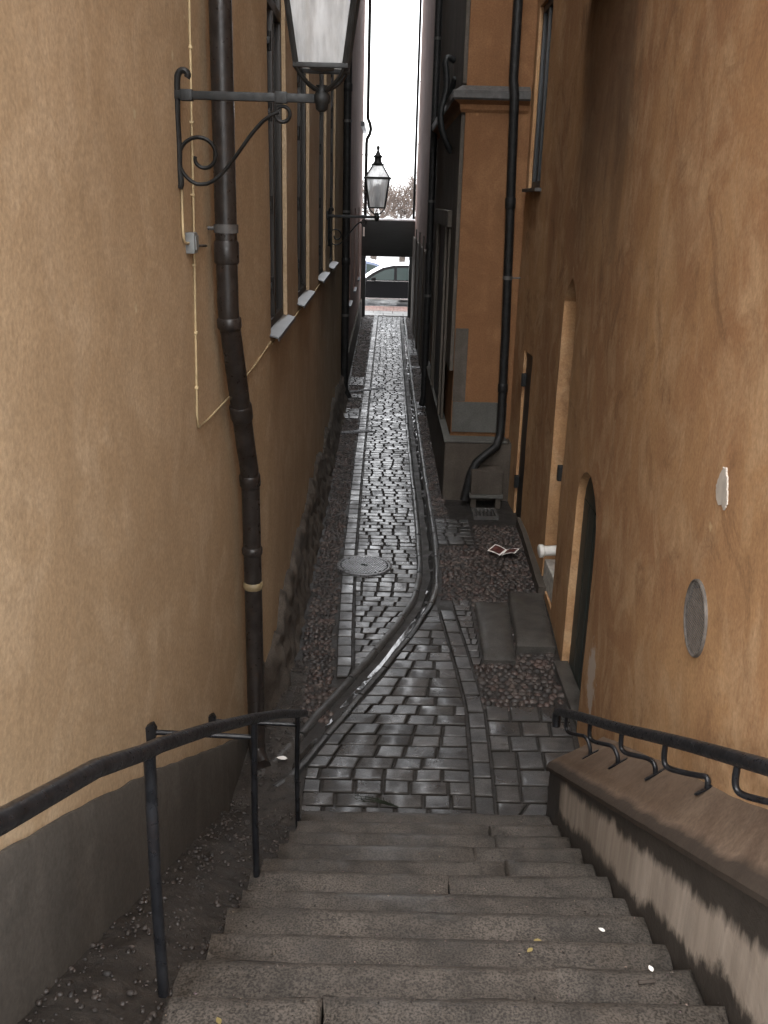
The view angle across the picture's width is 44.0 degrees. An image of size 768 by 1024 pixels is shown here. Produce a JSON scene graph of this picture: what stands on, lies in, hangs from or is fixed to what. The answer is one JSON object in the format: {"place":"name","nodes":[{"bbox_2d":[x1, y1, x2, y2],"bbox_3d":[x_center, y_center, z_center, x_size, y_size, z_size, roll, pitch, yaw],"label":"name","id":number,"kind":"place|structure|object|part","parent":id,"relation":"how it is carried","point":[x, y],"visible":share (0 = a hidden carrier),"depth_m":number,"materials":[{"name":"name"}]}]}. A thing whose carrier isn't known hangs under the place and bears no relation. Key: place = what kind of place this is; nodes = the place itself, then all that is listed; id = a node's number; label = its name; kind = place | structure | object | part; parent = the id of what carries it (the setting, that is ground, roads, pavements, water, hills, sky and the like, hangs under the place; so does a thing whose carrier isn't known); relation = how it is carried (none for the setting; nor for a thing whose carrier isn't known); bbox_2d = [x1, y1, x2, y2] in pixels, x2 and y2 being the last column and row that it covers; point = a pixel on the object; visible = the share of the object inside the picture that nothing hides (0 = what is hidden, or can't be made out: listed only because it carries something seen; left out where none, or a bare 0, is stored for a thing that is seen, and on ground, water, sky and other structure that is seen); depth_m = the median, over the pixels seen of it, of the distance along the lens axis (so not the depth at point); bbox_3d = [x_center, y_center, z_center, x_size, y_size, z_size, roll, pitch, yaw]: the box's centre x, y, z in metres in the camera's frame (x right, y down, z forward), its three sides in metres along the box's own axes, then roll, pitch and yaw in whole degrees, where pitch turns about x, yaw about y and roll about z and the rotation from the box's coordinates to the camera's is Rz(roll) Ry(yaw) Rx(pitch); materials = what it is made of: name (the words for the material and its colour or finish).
{"place":"outdoors","nodes":[
{"label":"outdoors","id":0,"kind":"place"},
{"bbox_2d":[17,659,309,1023],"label":"earth verge","id":1,"kind":"structure","parent":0,"point":[125,972],"depth_m":3.56,"materials":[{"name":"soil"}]},
{"bbox_2d":[0,709,307,997],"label":"iron handrail","id":2,"kind":"object","parent":1,"relation":"on","point":[19,811],"visible":0.96,"depth_m":2.54,"materials":[{"name":"black metal"}]},
{"bbox_2d":[277,756,287,759],"bbox_3d":[-0.644,1.554,6.005,0.053,0.003,0.050,-10,21,-31],"label":"paper scrap","id":3,"kind":"object","parent":1,"relation":"on","point":[282,757],"visible":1,"depth_m":6.01,"materials":[{"name":"white paper"}]},
{"bbox_2d":[365,311,406,316],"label":"pavement","id":4,"kind":"structure","parent":0,"point":[388,313],"depth_m":29.74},
{"bbox_2d":[365,299,407,305],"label":"road","id":5,"kind":"structure","parent":0,"point":[372,302],"depth_m":34.88,"materials":[{"name":"grey asphalt"}]},
{"bbox_2d":[365,262,408,299],"bbox_3d":[0.218,-8.067,33.663,4.400,1.510,1.980,1,18,0],"label":"parked car","id":6,"kind":"object","parent":5,"relation":"on","point":[388,281],"visible":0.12,"depth_m":32.87,"materials":[{"name":"black paint"}]},
{"bbox_3d":[-0.103,-8.231,32.862,0.900,0.405,0.155,1,18,0],"label":"side window","id":7,"kind":"part","parent":6,"relation":"part of","materials":[{"name":"grey glass"}]},
{"bbox_3d":[0.837,-8.229,32.868,0.780,0.405,0.155,1,18,0],"label":"side window","id":8,"kind":"part","parent":6,"relation":"part of","materials":[{"name":"grey glass"}]},
{"bbox_2d":[366,258,407,301],"bbox_3d":[-0.547,-8.847,36.040,4.400,1.510,1.980,1,18,0],"label":"parked car","id":9,"kind":"object","parent":5,"relation":"on","point":[371,264],"visible":0.04,"depth_m":35.25,"materials":[{"name":"white paint"}]},
{"bbox_3d":[-0.209,-8.994,35.243,0.900,0.405,0.155,1,18,0],"label":"side window","id":10,"kind":"part","parent":9,"relation":"part of","materials":[{"name":"glass"}]},
{"bbox_2d":[365,306,407,312],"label":"brick pavement","id":11,"kind":"structure","parent":0,"point":[383,308],"depth_m":31.16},
{"bbox_2d":[362,205,415,259],"bbox_3d":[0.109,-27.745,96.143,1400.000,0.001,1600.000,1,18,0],"label":"ground","id":12,"kind":"structure","parent":0,"point":[389,258],"depth_m":64.22,"materials":[{"name":"white snow"}]},
{"bbox_2d":[546,737,767,1023],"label":"parapet wall","id":13,"kind":"structure","parent":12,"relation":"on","point":[677,862],"depth_m":3.16,"materials":[{"name":"beige paint"}]},
{"bbox_2d":[552,707,767,804],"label":"iron handrail","id":14,"kind":"object","parent":13,"relation":"attached to","point":[738,760],"visible":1,"depth_m":3.37,"materials":[{"name":"black metal"}]},
{"bbox_2d":[362,0,422,203],"label":"sky","id":15,"kind":"structure","parent":0,"point":[394,23],"materials":[{"name":"white"}]},
{"bbox_2d":[377,259,408,263],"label":"snowy quay","id":16,"kind":"structure","parent":0,"point":[385,261],"depth_m":56.75,"materials":[{"name":"white snow"}]},
{"bbox_2d":[362,173,416,259],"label":"bare tree","id":17,"kind":"object","parent":16,"relation":"on","point":[391,200],"visible":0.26,"depth_m":44.30,"materials":[{"name":"brown plant"}]},
{"bbox_2d":[367,179,415,261],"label":"bare tree","id":18,"kind":"object","parent":16,"relation":"on","point":[408,213],"visible":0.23,"depth_m":48.04,"materials":[{"name":"brown plant"}]},
{"bbox_2d":[402,172,416,209],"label":"bare tree","id":19,"kind":"object","parent":16,"relation":"on","point":[411,187],"visible":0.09,"depth_m":44.85,"materials":[{"name":"brown plant"}]},
{"bbox_2d":[299,316,563,723],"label":"cobble paving","id":20,"kind":"structure","parent":0,"point":[362,349],"depth_m":9.04,"materials":[{"name":"grey stone"}]},
{"bbox_2d":[341,429,373,434],"bbox_3d":[-0.431,-1.226,14.576,0.555,0.032,0.090,-6,20,-22],"label":"channel drain","id":21,"kind":"object","parent":20,"relation":"on","point":[355,431],"visible":0.64,"depth_m":14.56,"materials":[{"name":"metal"}]},
{"bbox_2d":[360,218,414,317],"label":"timber gate","id":22,"kind":"structure","parent":20,"relation":"on","point":[387,237],"depth_m":28.32,"materials":[{"name":"black wood"}]},
{"bbox_2d":[474,602,515,665],"bbox_3d":[0.921,1.050,7.953,0.300,0.205,1.162,2,18,3],"label":"doorstep slab","id":23,"kind":"structure","parent":20,"relation":"on","point":[495,633],"depth_m":7.82,"materials":[{"name":"stone"}]},
{"bbox_2d":[487,544,518,555],"bbox_3d":[1.216,0.389,9.634,0.293,0.050,0.199,10,20,24],"label":"magazine","id":24,"kind":"object","parent":20,"relation":"on","point":[498,549],"visible":1,"depth_m":9.64,"materials":[{"name":"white paper"}]},
{"bbox_2d":[508,592,554,655],"bbox_3d":[1.237,0.971,8.062,0.309,0.207,1.096,2,18,3],"label":"doorstep slab","id":25,"kind":"structure","parent":20,"relation":"on","point":[531,626],"depth_m":7.89,"materials":[{"name":"stone"}]},
{"bbox_2d":[288,315,579,828],"bbox_3d":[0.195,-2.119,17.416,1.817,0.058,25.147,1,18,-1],"label":"sett paving","id":26,"kind":"structure","parent":0,"point":[395,733],"depth_m":6.81,"materials":[{"name":"stone"}]},
{"bbox_2d":[0,0,348,1023],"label":"plaster house","id":27,"kind":"structure","parent":26,"relation":"on","point":[122,608],"depth_m":3.48,"materials":[{"name":"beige paint"}]},
{"bbox_2d":[180,189,189,244],"bbox_3d":[-0.850,-1.269,4.061,0.012,0.246,0.096,3,18,4],"label":"lamp cable","id":28,"kind":"object","parent":27,"relation":"attached to","point":[182,220],"visible":1,"depth_m":4.02,"materials":[{"name":"beige plastic"}]},
{"bbox_2d":[185,232,206,253],"bbox_3d":[-0.843,-1.221,4.290,0.051,0.090,0.330,1,18,0],"label":"junction box","id":29,"kind":"object","parent":27,"relation":"attached to","point":[193,246],"visible":0.96,"depth_m":4.14,"materials":[{"name":"grey plastic"}]},
{"bbox_2d":[207,0,270,769],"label":"downpipe","id":30,"kind":"object","parent":27,"relation":"attached to","point":[224,227],"visible":0.98,"depth_m":4.75,"materials":[{"name":"black metal"}]},
{"bbox_2d":[188,0,331,427],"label":"wall cable","id":31,"kind":"object","parent":27,"relation":"attached to","point":[192,194],"depth_m":4.28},
{"bbox_2d":[174,0,359,189],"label":"wall lantern","id":32,"kind":"object","parent":27,"relation":"attached to","point":[331,36],"depth_m":3.83,"materials":[{"name":"black metal"}]},
{"bbox_2d":[267,0,295,340],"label":"window","id":33,"kind":"structure","parent":27,"relation":"in","point":[280,322],"depth_m":6.67,"materials":[{"name":"black glass"}]},
{"bbox_2d":[297,7,314,308],"bbox_3d":[-0.705,-3.562,8.226,0.139,3.401,1.350,1,18,0],"label":"window","id":34,"kind":"structure","parent":27,"relation":"in","point":[305,296],"depth_m":8.74,"materials":[{"name":"black glass"}]},
{"bbox_2d":[318,74,329,282],"bbox_3d":[-0.695,-4.366,10.672,0.139,3.401,1.300,1,18,0],"label":"window","id":35,"kind":"structure","parent":27,"relation":"in","point":[323,275],"depth_m":11.24,"materials":[{"name":"black glass"}]},
{"bbox_2d":[329,74,338,269],"bbox_3d":[-0.687,-5.021,12.667,0.139,3.401,1.300,1,18,0],"label":"window","id":36,"kind":"structure","parent":27,"relation":"in","point":[332,264],"depth_m":13.13,"materials":[{"name":"black glass"}]},
{"bbox_2d":[341,59,352,398],"bbox_3d":[-0.477,-9.579,14.328,0.205,15.968,0.151,1,18,0],"label":"downpipe","id":37,"kind":"object","parent":27,"relation":"attached to","point":[347,120],"visible":0.84,"depth_m":15.86,"materials":[{"name":"metal"}]},
{"bbox_2d":[327,145,390,246],"bbox_3d":[-0.324,-3.874,11.675,0.811,1.198,0.332,1,18,0],"label":"wall lantern","id":38,"kind":"object","parent":27,"relation":"attached to","point":[374,198],"depth_m":11.58,"materials":[{"name":"black metal"}]},
{"bbox_2d":[258,317,438,786],"bbox_3d":[0.397,-2.132,17.435,1.178,0.060,24.671,2,18,2],"label":"gutter channel","id":39,"kind":"object","parent":26,"relation":"on","point":[332,699],"visible":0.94,"depth_m":7.88,"materials":[{"name":"stone"}]},
{"bbox_2d":[292,317,432,768],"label":"gutter water","id":40,"kind":"structure","parent":39,"relation":"on","point":[373,672],"depth_m":8.70,"materials":[{"name":"black liquid"}]},
{"bbox_2d":[348,0,366,379],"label":"plaster house","id":41,"kind":"structure","parent":26,"relation":"on","point":[358,128],"depth_m":22.30,"materials":[{"name":"paint"}]},
{"bbox_2d":[362,0,371,215],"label":"downpipe","id":42,"kind":"object","parent":41,"relation":"attached to","point":[368,95],"visible":0.87,"depth_m":26.33,"materials":[{"name":"metal"}]},
{"bbox_2d":[337,555,391,577],"bbox_3d":[-0.193,0.526,9.257,0.536,0.028,0.536,1,18,0],"label":"manhole cover","id":43,"kind":"object","parent":26,"relation":"on","point":[367,566],"visible":1,"depth_m":9.23,"materials":[{"name":"metal"}]},
{"bbox_2d":[349,387,385,392],"bbox_3d":[-0.340,-2.280,17.793,0.887,0.032,0.090,-13,23,-38],"label":"channel drain","id":44,"kind":"object","parent":26,"relation":"on","point":[362,390],"visible":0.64,"depth_m":17.79,"materials":[{"name":"metal"}]},
{"bbox_2d":[353,792,398,806],"bbox_3d":[-0.051,1.691,5.591,0.276,0.065,0.107,1,18,0],"label":"spruce twig","id":45,"kind":"object","parent":26,"relation":"on","point":[383,802],"visible":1,"depth_m":5.58,"materials":[{"name":"plant"}]},
{"bbox_2d":[410,0,435,372],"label":"plaster house","id":46,"kind":"structure","parent":26,"relation":"on","point":[423,160],"depth_m":22.46,"materials":[{"name":"grey paint"}]},
{"bbox_2d":[412,0,421,218],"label":"downpipe","id":47,"kind":"object","parent":46,"relation":"attached to","point":[417,99],"visible":0.97,"depth_m":26.19,"materials":[{"name":"metal"}]},
{"bbox_2d":[425,0,537,500],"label":"plaster house","id":48,"kind":"structure","parent":26,"relation":"on","point":[462,382],"depth_m":10.97,"materials":[{"name":"orange paint"}]},
{"bbox_2d":[418,0,442,405],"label":"downpipe","id":49,"kind":"object","parent":48,"relation":"attached to","point":[433,154],"visible":0.95,"depth_m":15.34,"materials":[{"name":"metal"}]},
{"bbox_2d":[434,224,445,398],"bbox_3d":[0.781,-2.754,13.198,0.014,2.365,1.560,1,18,0],"label":"door","id":50,"kind":"structure","parent":48,"relation":"in","point":[442,228],"depth_m":13.40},
{"bbox_2d":[437,55,455,153],"bbox_3d":[0.765,-4.947,11.526,0.224,1.126,0.343,1,18,0],"label":"wall hook","id":51,"kind":"object","parent":48,"relation":"attached to","point":[447,90],"depth_m":11.51,"materials":[{"name":"black metal"}]},
{"bbox_2d":[460,0,522,500],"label":"downpipe","id":52,"kind":"object","parent":48,"relation":"attached to","point":[508,278],"visible":0.98,"depth_m":10.56,"materials":[{"name":"metal"}]},
{"bbox_2d":[471,507,498,519],"bbox_3d":[1.155,0.020,10.898,0.280,0.040,0.340,1,18,0],"label":"drain grate","id":53,"kind":"object","parent":26,"relation":"on","point":[493,511],"visible":1,"depth_m":10.86,"materials":[{"name":"metal"}]},
{"bbox_2d":[468,465,502,508],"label":"stone block","id":54,"kind":"structure","parent":26,"relation":"on","point":[486,481],"depth_m":11.06,"materials":[{"name":"grey stone"}]},
{"bbox_2d":[508,0,767,808],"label":"plaster house","id":55,"kind":"structure","parent":26,"relation":"on","point":[638,475],"depth_m":4.61,"materials":[{"name":"orange paint"}]},
{"bbox_2d":[514,352,532,516],"bbox_3d":[1.546,-0.806,10.479,0.085,1.910,0.540,1,18,0],"label":"door","id":56,"kind":"structure","parent":55,"relation":"in","point":[525,377],"depth_m":10.52,"materials":[{"name":"brown wood"}]},
{"bbox_2d":[522,0,553,191],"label":"window","id":57,"kind":"structure","parent":55,"relation":"in","point":[548,8],"depth_m":9.92,"materials":[{"name":"black glass"}]},
{"bbox_2d":[537,544,555,557],"bbox_3d":[1.590,0.350,8.493,0.430,0.126,0.126,1,18,0],"label":"drain pipe","id":58,"kind":"object","parent":55,"relation":"attached to","point":[543,550],"visible":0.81,"depth_m":8.45,"materials":[{"name":"white plastic"}]},
{"bbox_2d":[543,559,554,601],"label":"stone block","id":59,"kind":"structure","parent":55,"relation":"in","point":[549,569],"depth_m":8.56,"materials":[{"name":"grey stone"}]},
{"bbox_2d":[569,477,595,690],"bbox_3d":[1.481,0.556,6.695,0.052,1.700,1.000,1,18,0],"label":"door","id":60,"kind":"structure","parent":55,"relation":"in","point":[588,532],"depth_m":6.92,"materials":[{"name":"brown wood"}]},
{"bbox_2d":[683,579,707,657],"bbox_3d":[1.161,0.395,3.538,0.019,0.292,0.292,3,18,3],"label":"air vent","id":61,"kind":"object","parent":55,"relation":"attached to","point":[696,586],"visible":1,"depth_m":3.52,"materials":[{"name":"grey metal"}]},
{"bbox_2d":[160,810,728,1023],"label":"stone stairs","id":62,"kind":"structure","parent":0,"point":[302,926],"depth_m":3.22,"materials":[{"name":"stone"}]},
{"bbox_2d":[216,1017,221,1023],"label":"fallen leaf","id":63,"kind":"object","parent":62,"relation":"on","point":[218,1020],"visible":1,"depth_m":2.58,"materials":[{"name":"yellow plant"}]},
{"bbox_2d":[163,814,688,1023],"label":"grit","id":64,"kind":"object","parent":62,"relation":"on","point":[327,1019],"visible":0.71,"depth_m":3.21,"materials":[{"name":"grey gravel"}]},
{"bbox_2d":[638,979,655,984],"bbox_3d":[0.801,1.430,2.893,0.056,0.010,0.012,-1,18,-8],"label":"stick","id":65,"kind":"object","parent":62,"relation":"on","point":[648,981],"visible":1,"depth_m":2.89,"materials":[{"name":"brown wood"}]}
]}

